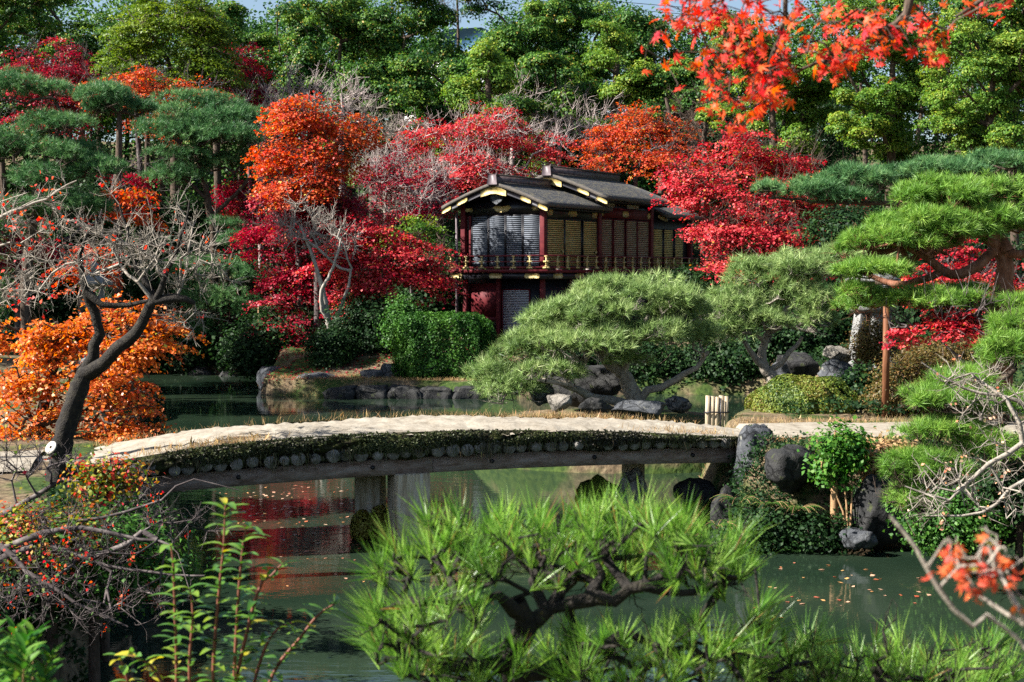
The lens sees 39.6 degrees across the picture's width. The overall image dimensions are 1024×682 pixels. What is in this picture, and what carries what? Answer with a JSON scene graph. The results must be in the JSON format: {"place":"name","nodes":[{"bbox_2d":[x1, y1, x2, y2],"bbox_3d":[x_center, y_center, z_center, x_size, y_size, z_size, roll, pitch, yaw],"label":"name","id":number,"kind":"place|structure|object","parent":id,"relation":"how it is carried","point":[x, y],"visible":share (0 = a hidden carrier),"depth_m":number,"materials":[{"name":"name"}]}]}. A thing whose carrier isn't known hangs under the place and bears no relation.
{"place":"outdoors","nodes":[
{"label":"outdoors","id":0,"kind":"place"},
{"bbox_2d":[0,141,1023,681],"bbox_3d":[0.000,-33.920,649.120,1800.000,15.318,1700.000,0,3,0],"label":"ground","id":1,"kind":"structure","parent":0,"point":[694,385],"depth_m":28.74,"materials":[{"name":"soil"}]},
{"bbox_2d":[0,0,60,162],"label":"evergreen tree","id":2,"kind":"object","parent":1,"relation":"on","point":[14,7],"visible":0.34,"depth_m":72.88,"materials":[{"name":"green plant"}]},
{"bbox_2d":[0,615,65,681],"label":"shrub","id":3,"kind":"object","parent":1,"relation":"on","point":[22,651],"visible":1,"depth_m":3.92,"materials":[{"name":"green plant"}]},
{"bbox_2d":[0,158,83,319],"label":"bare tree","id":4,"kind":"object","parent":1,"relation":"on","point":[9,213],"visible":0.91,"depth_m":19.46,"materials":[{"name":"grey plant"}]},
{"bbox_2d":[0,280,102,342],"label":"shrub","id":5,"kind":"object","parent":1,"relation":"on","point":[49,316],"visible":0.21,"depth_m":57.53,"materials":[{"name":"green plant"}]},
{"bbox_2d":[0,233,105,321],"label":"shrub","id":6,"kind":"object","parent":1,"relation":"on","point":[41,271],"visible":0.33,"depth_m":57.67,"materials":[{"name":"green plant"}]},
{"bbox_2d":[0,29,113,237],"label":"maple tree","id":7,"kind":"object","parent":1,"relation":"on","point":[59,70],"visible":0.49,"depth_m":64.71,"materials":[{"name":"red plant"}]},
{"bbox_2d":[0,514,115,664],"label":"shrub","id":8,"kind":"object","parent":1,"relation":"on","point":[68,625],"visible":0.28,"depth_m":12.64,"materials":[{"name":"red plant"}]},
{"bbox_2d":[0,63,132,356],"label":"pine tree","id":9,"kind":"object","parent":1,"relation":"on","point":[11,140],"visible":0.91,"depth_m":43.47,"materials":[{"name":"green plant"}]},
{"bbox_2d":[0,481,140,680],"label":"shrub","id":10,"kind":"object","parent":1,"relation":"on","point":[52,628],"visible":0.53,"depth_m":12.58,"materials":[{"name":"green plant"}]},
{"bbox_2d":[0,0,143,237],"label":"evergreen tree","id":11,"kind":"object","parent":1,"relation":"on","point":[40,24],"visible":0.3,"depth_m":80.35,"materials":[{"name":"green plant"}]},
{"bbox_2d":[0,128,163,349],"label":"maple tree","id":12,"kind":"object","parent":1,"relation":"on","point":[20,252],"visible":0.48,"depth_m":47.14,"materials":[{"name":"orange plant"}]},
{"bbox_2d":[0,424,181,535],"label":"shrub","id":13,"kind":"object","parent":1,"relation":"on","point":[35,495],"visible":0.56,"depth_m":15.27,"materials":[{"name":"brown plant"}]},
{"bbox_2d":[39,163,164,293],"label":"maple tree","id":14,"kind":"object","parent":1,"relation":"on","point":[106,225],"visible":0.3,"depth_m":57.42,"materials":[{"name":"orange plant"}]},
{"bbox_2d":[0,288,209,444],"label":"maple tree","id":15,"kind":"object","parent":1,"relation":"on","point":[51,345],"visible":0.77,"depth_m":23.10,"materials":[{"name":"orange plant"}]},
{"bbox_2d":[45,445,164,661],"bbox_3d":[-4.162,2.292,14.626,1.172,2.493,0.894,0,3,0],"label":"shrub","id":16,"kind":"object","parent":1,"relation":"on","point":[102,480],"visible":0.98,"depth_m":14.50,"materials":[{"name":"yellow plant"}]},
{"bbox_2d":[37,175,173,351],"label":"maple tree","id":17,"kind":"object","parent":1,"relation":"on","point":[123,195],"visible":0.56,"depth_m":46.29,"materials":[{"name":"orange plant"}]},
{"bbox_2d":[0,481,215,681],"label":"shrub","id":18,"kind":"object","parent":1,"relation":"on","point":[94,672],"visible":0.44,"depth_m":12.64,"materials":[{"name":"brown plant"}]},
{"bbox_2d":[68,75,159,368],"bbox_3d":[-13.424,-3.123,47.923,2.983,11.643,2.877,-2,3,-35],"label":"pine tree","id":19,"kind":"object","parent":1,"relation":"on","point":[114,97],"visible":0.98,"depth_m":47.50,"materials":[{"name":"green plant"}]},
{"bbox_2d":[0,477,238,645],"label":"shrub","id":20,"kind":"object","parent":1,"relation":"on","point":[7,553],"visible":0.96,"depth_m":12.18,"materials":[{"name":"brown plant"}]},
{"bbox_2d":[0,168,256,483],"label":"bare tree","id":21,"kind":"object","parent":1,"relation":"on","point":[93,366],"visible":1,"depth_m":17.92,"materials":[{"name":"grey plant"}]},
{"bbox_2d":[98,246,200,319],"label":"shrub","id":22,"kind":"object","parent":1,"relation":"on","point":[133,290],"visible":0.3,"depth_m":57.14,"materials":[{"name":"green plant"}]},
{"bbox_2d":[73,51,237,251],"bbox_3d":[-14.849,-6.012,59.633,7.042,12.200,4.845,0,3,0],"label":"maple tree","id":23,"kind":"object","parent":1,"relation":"on","point":[150,86],"visible":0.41,"depth_m":58.99,"materials":[{"name":"orange plant"}]},
{"bbox_2d":[89,0,257,309],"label":"tree","id":24,"kind":"object","parent":1,"relation":"on","point":[193,17],"visible":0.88,"depth_m":62.34,"materials":[{"name":"green plant"}]},
{"bbox_2d":[130,182,246,316],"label":"bare tree","id":25,"kind":"object","parent":1,"relation":"on","point":[174,227],"visible":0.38,"depth_m":57.97,"materials":[{"name":"grey plant"}]},
{"bbox_2d":[147,313,229,374],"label":"shrub","id":26,"kind":"object","parent":1,"relation":"on","point":[189,359],"visible":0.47,"depth_m":56.21,"materials":[{"name":"green plant"}]},
{"bbox_2d":[129,85,275,337],"bbox_3d":[-12.176,-4.755,56.848,6.266,11.108,4.471,0,3,0],"label":"pine tree","id":27,"kind":"object","parent":1,"relation":"on","point":[209,121],"visible":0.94,"depth_m":56.48,"materials":[{"name":"green plant"}]},
{"bbox_2d":[131,213,280,365],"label":"pine tree","id":28,"kind":"object","parent":1,"relation":"on","point":[221,294],"visible":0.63,"depth_m":55.98,"materials":[{"name":"green plant"}]},
{"bbox_2d":[103,497,346,681],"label":"shrub","id":29,"kind":"object","parent":1,"relation":"on","point":[237,659],"visible":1,"depth_m":4.97,"materials":[{"name":"green plant"}]},
{"bbox_2d":[170,0,284,229],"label":"evergreen tree","id":30,"kind":"object","parent":1,"relation":"on","point":[233,11],"visible":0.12,"depth_m":79.18,"materials":[{"name":"green plant"}]},
{"bbox_2d":[199,168,271,321],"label":"maple tree","id":31,"kind":"object","parent":1,"relation":"on","point":[238,203],"visible":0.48,"depth_m":58.16,"materials":[{"name":"red plant"}]},
{"bbox_2d":[201,35,279,265],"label":"maple tree","id":32,"kind":"object","parent":1,"relation":"on","point":[248,73],"visible":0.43,"depth_m":65.95,"materials":[{"name":"red plant"}]},
{"bbox_2d":[199,299,324,382],"bbox_3d":[-8.986,0.128,52.056,4.975,3.385,3.612,0,3,0],"label":"shrub","id":33,"kind":"object","parent":1,"relation":"on","point":[245,355],"visible":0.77,"depth_m":51.28,"materials":[{"name":"green plant"}]},
{"bbox_2d":[220,211,346,347],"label":"maple tree","id":34,"kind":"object","parent":1,"relation":"on","point":[286,276],"visible":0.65,"depth_m":52.56,"materials":[{"name":"red plant"}]},
{"bbox_2d":[236,0,366,206],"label":"evergreen tree","id":35,"kind":"object","parent":1,"relation":"on","point":[296,32],"visible":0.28,"depth_m":84.42,"materials":[{"name":"green plant"}]},
{"bbox_2d":[239,168,380,315],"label":"maple tree","id":36,"kind":"object","parent":1,"relation":"on","point":[348,206],"visible":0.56,"depth_m":51.91,"materials":[{"name":"red plant"}]},
{"bbox_2d":[262,182,366,328],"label":"bare tree","id":37,"kind":"object","parent":1,"relation":"on","point":[323,302],"visible":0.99,"depth_m":49.36,"materials":[{"name":"grey plant"}]},
{"bbox_2d":[240,81,389,331],"bbox_3d":[-7.144,-4.575,51.616,5.381,9.616,4.195,0,3,0],"label":"maple tree","id":38,"kind":"object","parent":1,"relation":"on","point":[316,168],"visible":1,"depth_m":51.04,"materials":[{"name":"orange plant"}]},
{"bbox_2d":[293,320,361,369],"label":"shrub","id":39,"kind":"object","parent":1,"relation":"on","point":[328,348],"visible":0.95,"depth_m":48.08,"materials":[{"name":"green plant"}]},
{"bbox_2d":[265,0,405,208],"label":"evergreen tree","id":40,"kind":"object","parent":1,"relation":"on","point":[360,31],"visible":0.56,"depth_m":77.36,"materials":[{"name":"green plant"}]},
{"bbox_2d":[319,288,399,356],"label":"shrub","id":41,"kind":"object","parent":1,"relation":"on","point":[364,329],"visible":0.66,"depth_m":49.03,"materials":[{"name":"green plant"}]},
{"bbox_2d":[8,408,735,457],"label":"dry grass","id":42,"kind":"structure","parent":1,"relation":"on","point":[257,438],"depth_m":22.24,"materials":[{"name":"plant"}]},
{"bbox_2d":[315,58,429,289],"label":"evergreen tree","id":43,"kind":"object","parent":1,"relation":"on","point":[384,86],"visible":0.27,"depth_m":70.13,"materials":[{"name":"green plant"}]},
{"bbox_2d":[292,205,469,331],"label":"maple tree","id":44,"kind":"object","parent":1,"relation":"on","point":[376,267],"visible":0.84,"depth_m":50.50,"materials":[{"name":"red plant"}]},
{"bbox_2d":[343,91,424,302],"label":"bare tree","id":45,"kind":"object","parent":1,"relation":"on","point":[392,131],"visible":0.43,"depth_m":59.56,"materials":[{"name":"grey plant"}]},
{"bbox_2d":[34,415,740,545],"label":"bridge","id":46,"kind":"structure","parent":1,"relation":"on","point":[401,453],"depth_m":20.99,"materials":[{"name":"stone"}]},
{"bbox_2d":[372,288,430,356],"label":"shrub","id":47,"kind":"object","parent":1,"relation":"on","point":[404,305],"visible":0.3,"depth_m":48.06,"materials":[{"name":"green plant"}]},
{"bbox_2d":[340,0,466,226],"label":"evergreen tree","id":48,"kind":"object","parent":1,"relation":"on","point":[427,20],"visible":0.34,"depth_m":82.45,"materials":[{"name":"green plant"}]},
{"bbox_2d":[350,134,465,264],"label":"maple tree","id":49,"kind":"object","parent":1,"relation":"on","point":[434,189],"visible":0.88,"depth_m":57.52,"materials":[{"name":"red plant"}]},
{"bbox_2d":[371,209,460,300],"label":"maple tree","id":50,"kind":"object","parent":1,"relation":"on","point":[424,225],"visible":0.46,"depth_m":54.73,"materials":[{"name":"green plant"}]},
{"bbox_2d":[392,258,462,329],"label":"shrub","id":51,"kind":"object","parent":1,"relation":"on","point":[434,307],"visible":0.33,"depth_m":56.69,"materials":[{"name":"green plant"}]},
{"bbox_2d":[382,44,501,266],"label":"evergreen tree","id":52,"kind":"object","parent":1,"relation":"on","point":[423,94],"visible":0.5,"depth_m":73.56,"materials":[{"name":"green plant"}]},
{"bbox_2d":[390,310,496,379],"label":"hedge","id":53,"kind":"object","parent":1,"relation":"on","point":[464,323],"visible":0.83,"depth_m":46.20,"materials":[{"name":"green plant"}]},
{"bbox_2d":[371,95,582,269],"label":"maple tree","id":54,"kind":"object","parent":1,"relation":"on","point":[477,175],"visible":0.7,"depth_m":65.01,"materials":[{"name":"red plant"}]},
{"bbox_2d":[438,37,523,269],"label":"evergreen tree","id":55,"kind":"object","parent":1,"relation":"on","point":[484,62],"visible":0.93,"depth_m":67.45,"materials":[{"name":"green plant"}]},
{"bbox_2d":[0,0,1023,209],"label":"woods","id":56,"kind":"object","parent":1,"relation":"on","point":[935,146],"visible":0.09,"depth_m":91.25,"materials":[{"name":"green plant"}]},
{"bbox_2d":[0,190,1023,342],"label":"undergrowth","id":57,"kind":"object","parent":1,"relation":"on","point":[695,255],"depth_m":77.56,"materials":[{"name":"green plant"}]},
{"bbox_2d":[454,0,575,174],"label":"evergreen tree","id":58,"kind":"object","parent":1,"relation":"on","point":[517,38],"visible":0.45,"depth_m":80.54,"materials":[{"name":"green plant"}]},
{"bbox_2d":[492,51,617,176],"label":"evergreen tree","id":59,"kind":"object","parent":1,"relation":"on","point":[546,62],"visible":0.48,"depth_m":71.70,"materials":[{"name":"green plant"}]},
{"bbox_2d":[329,477,815,681],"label":"pine tree","id":60,"kind":"object","parent":1,"relation":"on","point":[681,547],"visible":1,"depth_m":4.38,"materials":[{"name":"green plant"}]},
{"bbox_2d":[441,163,704,341],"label":"pavilion","id":61,"kind":"structure","parent":1,"relation":"on","point":[547,222],"depth_m":54.67,"materials":[{"name":"black paint"}]},
{"bbox_2d":[544,365,631,406],"bbox_3d":[1.719,0.991,31.370,1.909,0.927,1.142,1,3,20],"label":"rock","id":62,"kind":"object","parent":1,"relation":"on","point":[603,380],"visible":0.4,"depth_m":30.88,"materials":[{"name":"stone"}]},
{"bbox_2d":[519,0,658,198],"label":"evergreen tree","id":63,"kind":"object","parent":1,"relation":"on","point":[571,41],"visible":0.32,"depth_m":85.02,"materials":[{"name":"green plant"}]},
{"bbox_2d":[457,267,729,416],"bbox_3d":[1.823,0.064,29.729,5.476,3.356,3.126,-1,3,-26],"label":"pine tree","id":64,"kind":"object","parent":1,"relation":"on","point":[584,308],"visible":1,"depth_m":29.38,"materials":[{"name":"green plant"}]},
{"bbox_2d":[581,18,660,269],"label":"evergreen tree","id":65,"kind":"object","parent":1,"relation":"on","point":[609,47],"visible":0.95,"depth_m":70.66,"materials":[{"name":"green plant"}]},
{"bbox_2d":[565,95,717,269],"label":"maple tree","id":66,"kind":"object","parent":1,"relation":"on","point":[662,149],"visible":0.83,"depth_m":67.00,"materials":[{"name":"orange plant"}]},
{"bbox_2d":[597,338,703,388],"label":"shrub","id":67,"kind":"object","parent":1,"relation":"on","point":[658,352],"visible":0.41,"depth_m":47.39,"materials":[{"name":"green plant"}]},
{"bbox_2d":[593,5,720,196],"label":"evergreen tree","id":68,"kind":"object","parent":1,"relation":"on","point":[639,25],"visible":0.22,"depth_m":78.52,"materials":[{"name":"green plant"}]},
{"bbox_2d":[611,58,738,269],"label":"evergreen tree","id":69,"kind":"object","parent":1,"relation":"on","point":[659,81],"visible":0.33,"depth_m":69.92,"materials":[{"name":"green plant"}]},
{"bbox_2d":[673,477,716,518],"bbox_3d":[2.928,2.514,22.743,0.673,0.666,0.659,0,3,0],"label":"rock","id":70,"kind":"object","parent":1,"relation":"on","point":[703,488],"visible":0.77,"depth_m":22.54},
{"bbox_2d":[650,70,739,319],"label":"bare tree","id":71,"kind":"object","parent":1,"relation":"on","point":[704,133],"visible":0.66,"depth_m":65.60,"materials":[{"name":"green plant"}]},
{"bbox_2d":[663,334,761,394],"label":"shrub","id":72,"kind":"object","parent":1,"relation":"on","point":[729,364],"visible":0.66,"depth_m":46.94,"materials":[{"name":"green plant"}]},
{"bbox_2d":[732,423,773,484],"bbox_3d":[3.780,1.946,22.107,0.600,1.314,0.508,-2,3,-34],"label":"rock","id":73,"kind":"object","parent":1,"relation":"on","point":[747,434],"visible":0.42,"depth_m":21.96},
{"bbox_2d":[648,111,871,340],"bbox_3d":[9.254,-4.189,51.599,8.618,8.745,6.465,0,3,0],"label":"maple tree","id":74,"kind":"object","parent":1,"relation":"on","point":[777,232],"visible":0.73,"depth_m":51.00,"materials":[{"name":"red plant"}]},
{"bbox_2d":[694,8,852,248],"bbox_3d":[11.511,-7.300,61.658,7.409,13.655,4.718,0,3,-6],"label":"evergreen tree","id":75,"kind":"object","parent":1,"relation":"on","point":[814,91],"visible":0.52,"depth_m":61.52,"materials":[{"name":"green plant"}]},
{"bbox_2d":[723,484,823,553],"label":"shrub","id":76,"kind":"object","parent":1,"relation":"on","point":[781,520],"visible":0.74,"depth_m":20.48,"materials":[{"name":"green plant"}]},
{"bbox_2d":[732,304,850,369],"bbox_3d":[8.401,0.215,43.029,4.024,3.241,3.152,0,3,0],"label":"shrub","id":77,"kind":"object","parent":1,"relation":"on","point":[783,340],"visible":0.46,"depth_m":42.45,"materials":[{"name":"green plant"}]},
{"bbox_2d":[764,444,818,494],"bbox_3d":[4.135,1.908,21.126,0.885,0.770,0.635,-1,3,-22],"label":"rock","id":78,"kind":"object","parent":1,"relation":"on","point":[783,465],"visible":0.82,"depth_m":20.86,"materials":[{"name":"stone"}]},
{"bbox_2d":[702,241,900,382],"bbox_3d":[6.581,0.542,32.584,4.787,5.795,2.618,0,3,0],"label":"pine tree","id":79,"kind":"object","parent":1,"relation":"on","point":[791,268],"visible":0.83,"depth_m":32.00,"materials":[{"name":"green plant"}]},
{"bbox_2d":[744,373,865,414],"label":"clipped bush","id":80,"kind":"object","parent":1,"relation":"on","point":[799,388],"visible":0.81,"depth_m":26.55,"materials":[{"name":"green plant"}]},
{"bbox_2d":[756,75,873,175],"bbox_3d":[14.127,-6.859,65.653,6.145,11.097,5.265,0,3,0],"label":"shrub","id":81,"kind":"object","parent":1,"relation":"on","point":[839,147],"visible":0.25,"depth_m":64.88,"materials":[{"name":"green plant"}]},
{"bbox_2d":[781,499,870,555],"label":"shrub","id":82,"kind":"object","parent":1,"relation":"on","point":[820,532],"visible":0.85,"depth_m":20.28,"materials":[{"name":"green plant"}]},
{"bbox_2d":[641,0,1015,136],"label":"maple tree","id":83,"kind":"object","parent":1,"relation":"on","point":[761,80],"visible":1,"depth_m":4.93,"materials":[{"name":"red plant"}]},
{"bbox_2d":[797,415,878,549],"bbox_3d":[4.679,2.499,20.517,1.121,2.893,1.029,0,3,0],"label":"shrub","id":84,"kind":"object","parent":1,"relation":"on","point":[843,455],"visible":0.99,"depth_m":20.36,"materials":[{"name":"green plant"}]},
{"bbox_2d":[791,200,915,283],"bbox_3d":[11.154,-2.191,45.886,4.074,5.174,3.670,1,3,26],"label":"shrub","id":85,"kind":"object","parent":1,"relation":"on","point":[836,224],"visible":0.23,"depth_m":45.45,"materials":[{"name":"green plant"}]},
{"bbox_2d":[703,424,1016,545],"bbox_3d":[6.031,2.180,21.059,6.490,1.666,2.302,1,3,12],"label":"ground cover","id":86,"kind":"object","parent":1,"relation":"on","point":[744,477],"visible":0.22,"depth_m":21.50,"materials":[{"name":"green plant"}]},
{"bbox_2d":[837,310,912,370],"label":"shrub","id":87,"kind":"object","parent":1,"relation":"on","point":[872,345],"visible":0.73,"depth_m":33.44,"materials":[{"name":"green plant"}]},
{"bbox_2d":[726,599,1023,681],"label":"pine tree","id":88,"kind":"object","parent":1,"relation":"on","point":[994,668],"visible":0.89,"depth_m":4.88,"materials":[{"name":"green plant"}]},
{"bbox_2d":[800,0,961,274],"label":"evergreen tree","id":89,"kind":"object","parent":1,"relation":"on","point":[885,121],"visible":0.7,"depth_m":56.92,"materials":[{"name":"green plant"}]},
{"bbox_2d":[748,144,1023,322],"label":"pine tree","id":90,"kind":"object","parent":1,"relation":"on","point":[832,185],"visible":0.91,"depth_m":36.47,"materials":[{"name":"green plant"}]},
{"bbox_2d":[771,343,1023,418],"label":"ground cover","id":91,"kind":"object","parent":1,"relation":"on","point":[856,404],"visible":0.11,"depth_m":25.81,"materials":[{"name":"green plant"}]},
{"bbox_2d":[853,341,952,417],"bbox_3d":[7.195,0.868,26.034,2.114,1.702,1.717,0,3,0],"label":"shrub","id":92,"kind":"object","parent":1,"relation":"on","point":[917,366],"visible":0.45,"depth_m":25.94,"materials":[{"name":"green plant"}]},
{"bbox_2d":[822,166,1023,421],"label":"pine tree","id":93,"kind":"object","parent":1,"relation":"on","point":[951,222],"visible":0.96,"depth_m":23.72,"materials":[{"name":"green plant"}]},
{"bbox_2d":[894,331,986,373],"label":"shrub","id":94,"kind":"object","parent":1,"relation":"on","point":[933,347],"visible":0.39,"depth_m":27.21,"materials":[{"name":"green plant"}]},
{"bbox_2d":[865,260,1023,421],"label":"maple tree","id":95,"kind":"object","parent":1,"relation":"on","point":[955,325],"visible":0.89,"depth_m":23.35,"materials":[{"name":"red plant"}]},
{"bbox_2d":[873,296,1023,538],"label":"pine tree","id":96,"kind":"object","parent":1,"relation":"on","point":[1004,340],"visible":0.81,"depth_m":17.32,"materials":[{"name":"green plant"}]},
{"bbox_2d":[882,475,1022,573],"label":"shrub","id":97,"kind":"object","parent":1,"relation":"on","point":[930,537],"visible":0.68,"depth_m":18.61,"materials":[{"name":"green plant"}]},
{"bbox_2d":[888,514,1023,648],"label":"maple tree","id":98,"kind":"object","parent":1,"relation":"on","point":[994,557],"visible":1,"depth_m":2.39,"materials":[{"name":"orange plant"}]},
{"bbox_2d":[895,238,1023,316],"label":"maple tree","id":99,"kind":"object","parent":1,"relation":"on","point":[970,259],"visible":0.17,"depth_m":36.14,"materials":[{"name":"red plant"}]},
{"bbox_2d":[901,351,1023,530],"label":"bare tree","id":100,"kind":"object","parent":1,"relation":"on","point":[994,393],"visible":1,"depth_m":12.53,"materials":[{"name":"grey plant"}]},
{"bbox_2d":[912,8,1023,177],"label":"evergreen tree","id":101,"kind":"object","parent":1,"relation":"on","point":[987,128],"visible":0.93,"depth_m":52.93,"materials":[{"name":"green plant"}]},
{"bbox_2d":[936,0,1023,284],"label":"evergreen tree","id":102,"kind":"object","parent":1,"relation":"on","point":[1013,19],"visible":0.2,"depth_m":68.82,"materials":[{"name":"green plant"}]},
{"bbox_2d":[955,427,1023,576],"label":"shrub","id":103,"kind":"object","parent":1,"relation":"on","point":[990,488],"visible":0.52,"depth_m":18.47,"materials":[{"name":"green plant"}]},
{"bbox_2d":[4,0,1023,141],"label":"sky","id":104,"kind":"structure","parent":0,"point":[258,4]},
{"bbox_2d":[83,373,1023,681],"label":"water","id":105,"kind":"structure","parent":0,"point":[207,401],"depth_m":18.63,"materials":[{"name":"liquid"}]},
{"bbox_2d":[849,474,913,550],"bbox_3d":[5.331,2.472,20.492,0.981,1.134,0.560,0,3,0],"label":"rock","id":106,"kind":"object","parent":105,"relation":"in","point":[867,506],"visible":0.53,"depth_m":20.32,"materials":[{"name":"stone"}]},
{"bbox_2d":[736,421,1023,437],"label":"path","id":107,"kind":"structure","parent":0,"point":[791,428],"depth_m":23.45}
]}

